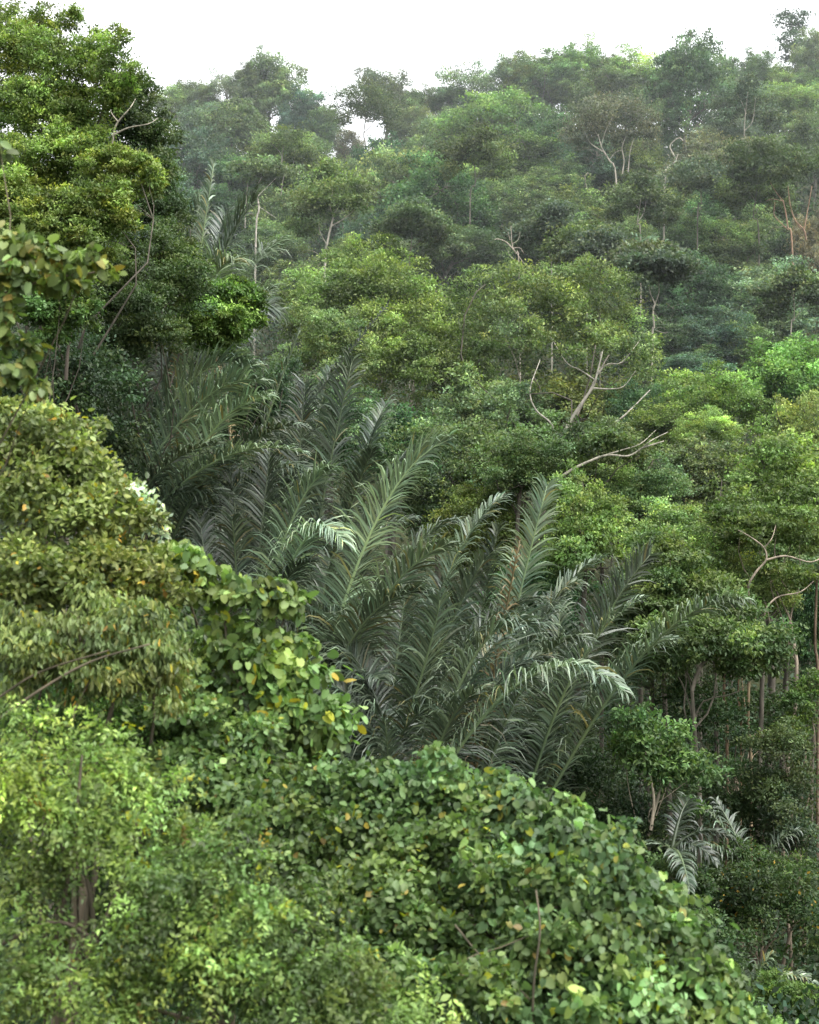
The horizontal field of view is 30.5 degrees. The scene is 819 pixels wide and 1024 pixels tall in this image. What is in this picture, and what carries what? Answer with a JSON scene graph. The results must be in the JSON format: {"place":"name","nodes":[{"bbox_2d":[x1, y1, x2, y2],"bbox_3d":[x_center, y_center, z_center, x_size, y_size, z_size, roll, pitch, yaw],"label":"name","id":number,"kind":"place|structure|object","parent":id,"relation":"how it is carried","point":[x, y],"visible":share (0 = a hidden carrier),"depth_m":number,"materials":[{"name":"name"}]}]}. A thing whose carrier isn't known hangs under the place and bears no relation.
{"place":"outdoors","nodes":[
{"label":"outdoors","id":0,"kind":"place"},
{"bbox_2d":[0,147,818,1023],"bbox_3d":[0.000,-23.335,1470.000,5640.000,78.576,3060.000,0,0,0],"label":"ground","id":1,"kind":"structure","parent":0,"point":[560,369],"depth_m":96.18,"materials":[{"name":"green plant"}]},
{"bbox_2d":[12,263,110,961],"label":"leafy tree","id":2,"kind":"object","parent":1,"relation":"on","point":[45,314],"visible":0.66,"depth_m":33.84,"materials":[{"name":"green plant"}]},
{"bbox_2d":[0,140,127,475],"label":"leafed branch","id":3,"kind":"object","parent":1,"relation":"on","point":[24,265],"visible":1,"depth_m":11.96,"materials":[{"name":"green plant"}]},
{"bbox_2d":[0,0,155,943],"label":"tall leafy tree","id":4,"kind":"object","parent":1,"relation":"on","point":[34,44],"visible":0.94,"depth_m":40.15,"materials":[{"name":"green plant"}]},
{"bbox_2d":[0,324,172,610],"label":"leafy tree","id":5,"kind":"object","parent":1,"relation":"on","point":[90,381],"visible":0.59,"depth_m":39.49,"materials":[{"name":"green plant"}]},
{"bbox_2d":[0,139,177,932],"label":"tall leafy tree","id":6,"kind":"object","parent":1,"relation":"on","point":[113,196],"visible":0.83,"depth_m":37.77,"materials":[{"name":"green plant"}]},
{"bbox_2d":[0,394,203,1023],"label":"speckled bush","id":7,"kind":"object","parent":1,"relation":"on","point":[80,498],"visible":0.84,"depth_m":14.46,"materials":[{"name":"green plant"}]},
{"bbox_2d":[0,578,216,1023],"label":"drooping bush","id":8,"kind":"object","parent":1,"relation":"on","point":[33,655],"visible":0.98,"depth_m":13.37,"materials":[{"name":"green plant"}]},
{"bbox_2d":[0,677,236,1021],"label":"feathery tree","id":9,"kind":"object","parent":1,"relation":"on","point":[136,714],"visible":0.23,"depth_m":14.57,"materials":[{"name":"green plant"}]},
{"bbox_2d":[78,75,205,809],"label":"tall leafy tree","id":10,"kind":"object","parent":1,"relation":"on","point":[138,128],"visible":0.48,"depth_m":47.48,"materials":[{"name":"green plant"}]},
{"bbox_2d":[74,213,230,894],"bbox_3d":[-7.256,2.658,42.801,3.645,23.020,4.843,0,0,24],"label":"tall leafy tree","id":11,"kind":"object","parent":1,"relation":"on","point":[173,266],"visible":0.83,"depth_m":42.26,"materials":[{"name":"green plant"}]},
{"bbox_2d":[0,312,312,973],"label":"palm","id":12,"kind":"object","parent":1,"relation":"on","point":[241,377],"visible":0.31,"depth_m":42.16,"materials":[{"name":"green plant"}]},
{"bbox_2d":[0,341,312,907],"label":"palm","id":13,"kind":"object","parent":1,"relation":"on","point":[181,514],"visible":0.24,"depth_m":43.50,"materials":[{"name":"green plant"}]},
{"bbox_2d":[18,156,297,818],"bbox_3d":[-8.317,1.373,51.947,10.907,26.413,8.802,0,0,43],"label":"palm","id":14,"kind":"object","parent":1,"relation":"on","point":[223,260],"visible":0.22,"depth_m":50.37,"materials":[{"name":"green plant"}]},
{"bbox_2d":[159,123,234,232],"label":"forest tree","id":15,"kind":"object","parent":1,"relation":"on","point":[196,152],"visible":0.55,"depth_m":175.97,"materials":[{"name":"green plant"}]},
{"bbox_2d":[73,438,356,1023],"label":"palm","id":16,"kind":"object","parent":1,"relation":"on","point":[259,559],"visible":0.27,"depth_m":41.24,"materials":[{"name":"green plant"}]},
{"bbox_2d":[172,273,273,563],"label":"leafy tree","id":17,"kind":"object","parent":1,"relation":"on","point":[234,320],"visible":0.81,"depth_m":44.61,"materials":[{"name":"green plant"}]},
{"bbox_2d":[188,95,276,191],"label":"forest tree","id":18,"kind":"object","parent":1,"relation":"on","point":[238,120],"visible":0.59,"depth_m":196.19,"materials":[{"name":"green plant"}]},
{"bbox_2d":[0,693,476,1023],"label":"feathery tree","id":19,"kind":"object","parent":1,"relation":"on","point":[198,909],"visible":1,"depth_m":10.84,"materials":[{"name":"green plant"}]},
{"bbox_2d":[142,539,367,1023],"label":"heart leafed tree","id":20,"kind":"object","parent":1,"relation":"on","point":[259,667],"visible":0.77,"depth_m":14.85,"materials":[{"name":"green plant"}]},
{"bbox_2d":[97,347,421,944],"bbox_3d":[-4.910,5.311,47.303,6.936,20.763,10.570,0,0,-40],"label":"palm","id":21,"kind":"object","parent":1,"relation":"on","point":[366,456],"visible":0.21,"depth_m":46.29,"materials":[{"name":"green plant"}]},
{"bbox_2d":[210,347,312,526],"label":"valley tree","id":22,"kind":"object","parent":1,"relation":"on","point":[271,374],"visible":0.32,"depth_m":61.26,"materials":[{"name":"green plant"}]},
{"bbox_2d":[219,154,307,358],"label":"pale tree","id":23,"kind":"object","parent":1,"relation":"on","point":[263,170],"visible":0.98,"depth_m":133.42,"materials":[{"name":"green plant"}]},
{"bbox_2d":[227,216,313,318],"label":"forest tree","id":24,"kind":"object","parent":1,"relation":"on","point":[267,233],"visible":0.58,"depth_m":147.11,"materials":[{"name":"green plant"}]},
{"bbox_2d":[236,44,317,129],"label":"forest tree","id":25,"kind":"object","parent":1,"relation":"on","point":[277,85],"visible":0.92,"depth_m":232.82,"materials":[{"name":"green plant"}]},
{"bbox_2d":[75,424,482,937],"bbox_3d":[-3.246,6.208,41.957,12.276,16.957,8.383,0,0,20],"label":"palm","id":26,"kind":"object","parent":1,"relation":"on","point":[369,604],"visible":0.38,"depth_m":38.52,"materials":[{"name":"green plant"}]},
{"bbox_2d":[234,122,330,285],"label":"slim tree","id":27,"kind":"object","parent":1,"relation":"on","point":[276,144],"visible":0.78,"depth_m":154.98,"materials":[{"name":"green plant"}]},
{"bbox_2d":[239,163,328,279],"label":"forest tree","id":28,"kind":"object","parent":1,"relation":"on","point":[271,206],"visible":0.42,"depth_m":152.68,"materials":[{"name":"green plant"}]},
{"bbox_2d":[0,465,606,1023],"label":"shaded bush","id":29,"kind":"object","parent":1,"relation":"on","point":[172,805],"visible":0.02,"depth_m":15.55,"materials":[{"name":"green plant"}]},
{"bbox_2d":[268,156,385,371],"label":"forked tree","id":30,"kind":"object","parent":1,"relation":"on","point":[328,193],"visible":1,"depth_m":116.80,"materials":[{"name":"green plant"}]},
{"bbox_2d":[272,300,381,616],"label":"valley tree","id":31,"kind":"object","parent":1,"relation":"on","point":[326,349],"visible":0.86,"depth_m":69.33,"materials":[{"name":"green plant"}]},
{"bbox_2d":[282,369,402,599],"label":"valley tree","id":32,"kind":"object","parent":1,"relation":"on","point":[362,410],"visible":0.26,"depth_m":65.21,"materials":[{"name":"green plant"}]},
{"bbox_2d":[147,491,555,939],"bbox_3d":[-1.317,6.932,39.649,10.287,15.030,9.717,0,0,-30],"label":"palm","id":33,"kind":"object","parent":1,"relation":"on","point":[421,660],"visible":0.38,"depth_m":38.53,"materials":[{"name":"green plant"}]},
{"bbox_2d":[103,670,612,1023],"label":"vine leafed bush","id":34,"kind":"object","parent":1,"relation":"on","point":[398,861],"visible":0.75,"depth_m":13.32,"materials":[{"name":"green plant"}]},
{"bbox_2d":[312,75,419,145],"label":"slim tree","id":35,"kind":"object","parent":1,"relation":"on","point":[380,104],"visible":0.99,"depth_m":195.78,"materials":[{"name":"green plant"}]},
{"bbox_2d":[270,230,507,640],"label":"spreading tree","id":36,"kind":"object","parent":1,"relation":"on","point":[418,354],"visible":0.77,"depth_m":80.14,"materials":[{"name":"green plant"}]},
{"bbox_2d":[148,611,635,838],"bbox_3d":[0.653,8.314,39.747,12.429,11.939,9.213,0,0,20],"label":"palm","id":37,"kind":"object","parent":1,"relation":"on","point":[441,729],"visible":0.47,"depth_m":36.82,"materials":[{"name":"green plant"}]},
{"bbox_2d":[337,140,455,221],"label":"forest tree","id":38,"kind":"object","parent":1,"relation":"on","point":[383,156],"visible":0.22,"depth_m":151.22,"materials":[{"name":"green plant"}]},
{"bbox_2d":[341,390,460,667],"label":"valley tree","id":39,"kind":"object","parent":1,"relation":"on","point":[407,415],"visible":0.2,"depth_m":71.08,"materials":[{"name":"green plant"}]},
{"bbox_2d":[0,121,818,1023],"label":"undergrowth","id":40,"kind":"object","parent":1,"relation":"on","point":[784,1011],"visible":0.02,"depth_m":70.35,"materials":[{"name":"green plant"}]},
{"bbox_2d":[357,192,465,397],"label":"slim tree","id":41,"kind":"object","parent":1,"relation":"on","point":[408,216],"visible":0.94,"depth_m":119.45,"materials":[{"name":"green plant"}]},
{"bbox_2d":[228,470,609,1020],"bbox_3d":[0.206,6.850,42.541,11.415,15.877,8.350,0,0,0],"label":"palm","id":42,"kind":"object","parent":1,"relation":"on","point":[524,646],"visible":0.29,"depth_m":40.16,"materials":[{"name":"green plant"}]},
{"bbox_2d":[377,413,491,684],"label":"valley tree","id":43,"kind":"object","parent":1,"relation":"on","point":[454,465],"visible":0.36,"depth_m":66.83,"materials":[{"name":"green plant"}]},
{"bbox_2d":[367,151,502,292],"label":"forest tree","id":44,"kind":"object","parent":1,"relation":"on","point":[481,217],"visible":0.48,"depth_m":148.08,"materials":[{"name":"green plant"}]},
{"bbox_2d":[407,215,515,320],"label":"forest tree","id":45,"kind":"object","parent":1,"relation":"on","point":[470,246],"visible":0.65,"depth_m":138.89,"materials":[{"name":"green plant"}]},
{"bbox_2d":[425,117,524,279],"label":"slim tree","id":46,"kind":"object","parent":1,"relation":"on","point":[470,149],"visible":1,"depth_m":142.26,"materials":[{"name":"green plant"}]},
{"bbox_2d":[414,372,542,686],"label":"valley tree","id":47,"kind":"object","parent":1,"relation":"on","point":[482,408],"visible":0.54,"depth_m":73.00,"materials":[{"name":"green plant"}]},
{"bbox_2d":[421,474,536,838],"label":"valley tree","id":48,"kind":"object","parent":1,"relation":"on","point":[468,502],"visible":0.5,"depth_m":59.11,"materials":[{"name":"green plant"}]},
{"bbox_2d":[415,80,552,169],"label":"forest tree","id":49,"kind":"object","parent":1,"relation":"on","point":[500,110],"visible":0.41,"depth_m":195.01,"materials":[{"name":"green plant"}]},
{"bbox_2d":[470,123,562,187],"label":"forest tree","id":50,"kind":"object","parent":1,"relation":"on","point":[532,148],"visible":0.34,"depth_m":179.72,"materials":[{"name":"green plant"}]},
{"bbox_2d":[464,426,582,740],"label":"valley tree","id":51,"kind":"object","parent":1,"relation":"on","point":[517,472],"visible":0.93,"depth_m":57.24,"materials":[{"name":"green plant"}]},
{"bbox_2d":[457,551,603,702],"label":"valley tree","id":52,"kind":"object","parent":1,"relation":"on","point":[552,581],"visible":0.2,"depth_m":55.28,"materials":[{"name":"green plant"}]},
{"bbox_2d":[329,539,755,830],"bbox_3d":[4.534,8.079,44.615,13.376,14.691,8.382,0,0,26],"label":"palm","id":53,"kind":"object","parent":1,"relation":"on","point":[556,709],"visible":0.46,"depth_m":42.38,"materials":[{"name":"green plant"}]},
{"bbox_2d":[423,411,668,798],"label":"tree","id":54,"kind":"object","parent":1,"relation":"on","point":[610,438],"visible":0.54,"depth_m":58.87,"materials":[{"name":"green plant"}]},
{"bbox_2d":[328,740,765,1023],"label":"heart leafed tree","id":55,"kind":"object","parent":1,"relation":"on","point":[639,932],"visible":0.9,"depth_m":12.49,"materials":[{"name":"green plant"}]},
{"bbox_2d":[507,44,586,115],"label":"forest tree","id":56,"kind":"object","parent":1,"relation":"on","point":[553,72],"visible":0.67,"depth_m":232.00,"materials":[{"name":"green plant"}]},
{"bbox_2d":[502,197,593,376],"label":"slim tree","id":57,"kind":"object","parent":1,"relation":"on","point":[554,214],"visible":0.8,"depth_m":116.47,"materials":[{"name":"green plant"}]},
{"bbox_2d":[509,102,586,160],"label":"forest tree","id":58,"kind":"object","parent":1,"relation":"on","point":[545,125],"visible":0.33,"depth_m":182.31,"materials":[{"name":"green plant"}]},
{"bbox_2d":[439,252,670,546],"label":"spreading tree","id":59,"kind":"object","parent":1,"relation":"on","point":[604,336],"visible":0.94,"depth_m":82.47,"materials":[{"name":"green plant"}]},
{"bbox_2d":[504,362,632,630],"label":"valley tree","id":60,"kind":"object","parent":1,"relation":"on","point":[569,388],"visible":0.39,"depth_m":82.18,"materials":[{"name":"green plant"}]},
{"bbox_2d":[536,457,641,786],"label":"valley tree","id":61,"kind":"object","parent":1,"relation":"on","point":[587,524],"visible":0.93,"depth_m":53.09,"materials":[{"name":"green plant"}]},
{"bbox_2d":[549,132,636,210],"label":"forest tree","id":62,"kind":"object","parent":1,"relation":"on","point":[589,157],"visible":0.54,"depth_m":171.85,"materials":[{"name":"green plant"}]},
{"bbox_2d":[551,220,639,387],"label":"slim tree","id":63,"kind":"object","parent":1,"relation":"on","point":[582,243],"visible":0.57,"depth_m":109.08,"materials":[{"name":"green plant"}]},
{"bbox_2d":[561,57,652,144],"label":"forest tree","id":64,"kind":"object","parent":1,"relation":"on","point":[609,78],"visible":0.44,"depth_m":212.19,"materials":[{"name":"green plant"}]},
{"bbox_2d":[553,90,668,186],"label":"white limbed tree","id":65,"kind":"object","parent":1,"relation":"on","point":[585,136],"visible":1,"depth_m":155.35,"materials":[{"name":"green plant"}]},
{"bbox_2d":[544,711,678,865],"bbox_3d":[5.743,10.962,43.987,3.332,9.974,6.650,0,0,-23],"label":"shrub","id":66,"kind":"object","parent":1,"relation":"on","point":[594,771],"visible":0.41,"depth_m":43.55,"materials":[{"name":"green plant"}]},
{"bbox_2d":[583,436,701,833],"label":"valley tree","id":67,"kind":"object","parent":1,"relation":"on","point":[631,483],"visible":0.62,"depth_m":59.16,"materials":[{"name":"green plant"}]},
{"bbox_2d":[592,167,693,327],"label":"slim tree","id":68,"kind":"object","parent":1,"relation":"on","point":[626,195],"visible":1,"depth_m":128.03,"materials":[{"name":"green plant"}]},
{"bbox_2d":[598,231,708,384],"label":"forked tree","id":69,"kind":"object","parent":1,"relation":"on","point":[667,261],"visible":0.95,"depth_m":92.35,"materials":[{"name":"green plant"}]},
{"bbox_2d":[614,398,708,701],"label":"valley tree","id":70,"kind":"object","parent":1,"relation":"on","point":[659,418],"visible":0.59,"depth_m":74.43,"materials":[{"name":"green plant"}]},
{"bbox_2d":[597,561,727,850],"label":"valley tree","id":71,"kind":"object","parent":1,"relation":"on","point":[651,676],"visible":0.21,"depth_m":50.96,"materials":[{"name":"green plant"}]},
{"bbox_2d":[605,492,731,880],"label":"valley tree","id":72,"kind":"object","parent":1,"relation":"on","point":[685,519],"visible":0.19,"depth_m":55.45,"materials":[{"name":"green plant"}]},
{"bbox_2d":[603,696,735,862],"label":"glossy tree","id":73,"kind":"object","parent":1,"relation":"on","point":[641,747],"visible":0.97,"depth_m":41.81,"materials":[{"name":"green plant"}]},
{"bbox_2d":[637,26,739,155],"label":"forest tree","id":74,"kind":"object","parent":1,"relation":"on","point":[694,68],"visible":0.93,"depth_m":192.33,"materials":[{"name":"green plant"}]},
{"bbox_2d":[635,794,744,895],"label":"palm","id":75,"kind":"object","parent":1,"relation":"on","point":[673,851],"visible":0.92,"depth_m":40.39,"materials":[{"name":"green plant"}]},
{"bbox_2d":[653,144,734,251],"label":"slim tree","id":76,"kind":"object","parent":1,"relation":"on","point":[689,170],"visible":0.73,"depth_m":136.06,"materials":[{"name":"green plant"}]},
{"bbox_2d":[644,247,744,367],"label":"forest tree","id":77,"kind":"object","parent":1,"relation":"on","point":[680,299],"visible":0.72,"depth_m":124.00,"materials":[{"name":"green plant"}]},
{"bbox_2d":[656,431,746,774],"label":"valley tree","id":78,"kind":"object","parent":1,"relation":"on","point":[697,465],"visible":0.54,"depth_m":66.98,"materials":[{"name":"green plant"}]},
{"bbox_2d":[594,522,809,905],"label":"flat topped tree","id":79,"kind":"object","parent":1,"relation":"on","point":[678,581],"visible":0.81,"depth_m":48.27,"materials":[{"name":"green plant"}]},
{"bbox_2d":[640,845,767,1019],"bbox_3d":[7.122,11.994,38.924,2.985,6.130,4.519,0,0,-17],"label":"shrub","id":80,"kind":"object","parent":1,"relation":"on","point":[704,884],"visible":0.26,"depth_m":38.13,"materials":[{"name":"green plant"}]},
{"bbox_2d":[668,404,744,738],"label":"valley tree","id":81,"kind":"object","parent":1,"relation":"on","point":[722,428],"visible":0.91,"depth_m":71.12,"materials":[{"name":"green plant"}]},
{"bbox_2d":[667,302,757,364],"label":"forest tree","id":82,"kind":"object","parent":1,"relation":"on","point":[715,331],"visible":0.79,"depth_m":116.49,"materials":[{"name":"green plant"}]},
{"bbox_2d":[656,358,784,688],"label":"valley tree","id":83,"kind":"object","parent":1,"relation":"on","point":[729,395],"visible":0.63,"depth_m":76.86,"materials":[{"name":"green plant"}]},
{"bbox_2d":[668,753,784,971],"bbox_3d":[10.214,11.806,46.924,4.323,8.328,2.820,0,0,0],"label":"shrub","id":84,"kind":"object","parent":1,"relation":"on","point":[745,808],"visible":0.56,"depth_m":46.66,"materials":[{"name":"green plant"}]},
{"bbox_2d":[645,672,818,940],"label":"shrub","id":85,"kind":"object","parent":1,"relation":"on","point":[729,709],"visible":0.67,"depth_m":51.66,"materials":[{"name":"green plant"}]},
{"bbox_2d":[686,236,789,298],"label":"forest tree","id":86,"kind":"object","parent":1,"relation":"on","point":[723,252],"visible":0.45,"depth_m":132.05,"materials":[{"name":"green plant"}]},
{"bbox_2d":[676,791,808,987],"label":"palm","id":87,"kind":"object","parent":1,"relation":"on","point":[725,811],"visible":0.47,"depth_m":43.50,"materials":[{"name":"green plant"}]},
{"bbox_2d":[697,71,796,141],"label":"slim tree","id":88,"kind":"object","parent":1,"relation":"on","point":[732,105],"visible":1,"depth_m":157.94,"materials":[{"name":"green plant"}]},
{"bbox_2d":[710,159,800,264],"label":"slim tree","id":89,"kind":"object","parent":1,"relation":"on","point":[736,199],"visible":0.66,"depth_m":131.94,"materials":[{"name":"green plant"}]},
{"bbox_2d":[696,468,818,929],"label":"crooked branch tree","id":90,"kind":"object","parent":1,"relation":"on","point":[740,522],"visible":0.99,"depth_m":53.82,"materials":[{"name":"green plant"}]},
{"bbox_2d":[696,253,818,345],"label":"forest tree","id":91,"kind":"object","parent":1,"relation":"on","point":[797,323],"visible":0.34,"depth_m":122.04,"materials":[{"name":"green plant"}]},
{"bbox_2d":[698,832,818,981],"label":"shrub","id":92,"kind":"object","parent":1,"relation":"on","point":[772,887],"visible":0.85,"depth_m":40.90,"materials":[{"name":"green plant"}]},
{"bbox_2d":[701,413,818,809],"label":"valley tree","id":93,"kind":"object","parent":1,"relation":"on","point":[786,456],"visible":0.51,"depth_m":64.98,"materials":[{"name":"green plant"}]},
{"bbox_2d":[719,549,804,934],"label":"valley tree","id":94,"kind":"object","parent":1,"relation":"on","point":[762,585],"visible":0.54,"depth_m":54.47,"materials":[{"name":"green plant"}]},
{"bbox_2d":[709,131,818,264],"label":"umbrella tree","id":95,"kind":"object","parent":1,"relation":"on","point":[789,164],"visible":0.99,"depth_m":125.78,"materials":[{"name":"green plant"}]},
{"bbox_2d":[727,716,818,979],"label":"shrub","id":96,"kind":"object","parent":1,"relation":"on","point":[780,737],"visible":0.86,"depth_m":45.55,"materials":[{"name":"green plant"}]},
{"bbox_2d":[729,330,818,616],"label":"valley tree","id":97,"kind":"object","parent":1,"relation":"on","point":[793,370],"visible":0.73,"depth_m":80.94,"materials":[{"name":"green plant"}]},
{"bbox_2d":[744,262,818,334],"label":"slim tree","id":98,"kind":"object","parent":1,"relation":"on","point":[795,279],"visible":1,"depth_m":103.38,"materials":[{"name":"green plant"}]},
{"bbox_2d":[747,965,818,1023],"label":"shrub","id":99,"kind":"object","parent":1,"relation":"on","point":[770,981],"visible":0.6,"depth_m":36.80,"materials":[{"name":"green plant"}]},
{"bbox_2d":[755,783,818,971],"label":"shrub","id":100,"kind":"object","parent":1,"relation":"on","point":[793,807],"visible":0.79,"depth_m":44.30,"materials":[{"name":"green plant"}]},
{"bbox_2d":[766,386,818,704],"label":"valley tree","id":101,"kind":"object","parent":1,"relation":"on","point":[803,418],"visible":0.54,"depth_m":75.59,"materials":[{"name":"green plant"}]},
{"bbox_2d":[774,556,818,884],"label":"valley tree","id":102,"kind":"object","parent":1,"relation":"on","point":[805,616],"visible":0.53,"depth_m":59.42,"materials":[{"name":"green plant"}]},
{"bbox_2d":[774,96,818,211],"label":"forest tree","id":103,"kind":"object","parent":1,"relation":"on","point":[808,123],"visible":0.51,"depth_m":169.95,"materials":[{"name":"green plant"}]},
{"bbox_2d":[775,667,818,982],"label":"shrub","id":104,"kind":"object","parent":1,"relation":"on","point":[804,689],"visible":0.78,"depth_m":47.87,"materials":[{"name":"green plant"}]},
{"bbox_2d":[0,0,818,170],"label":"sky","id":105,"kind":"structure","parent":0,"point":[177,39],"materials":[{"name":"white"}]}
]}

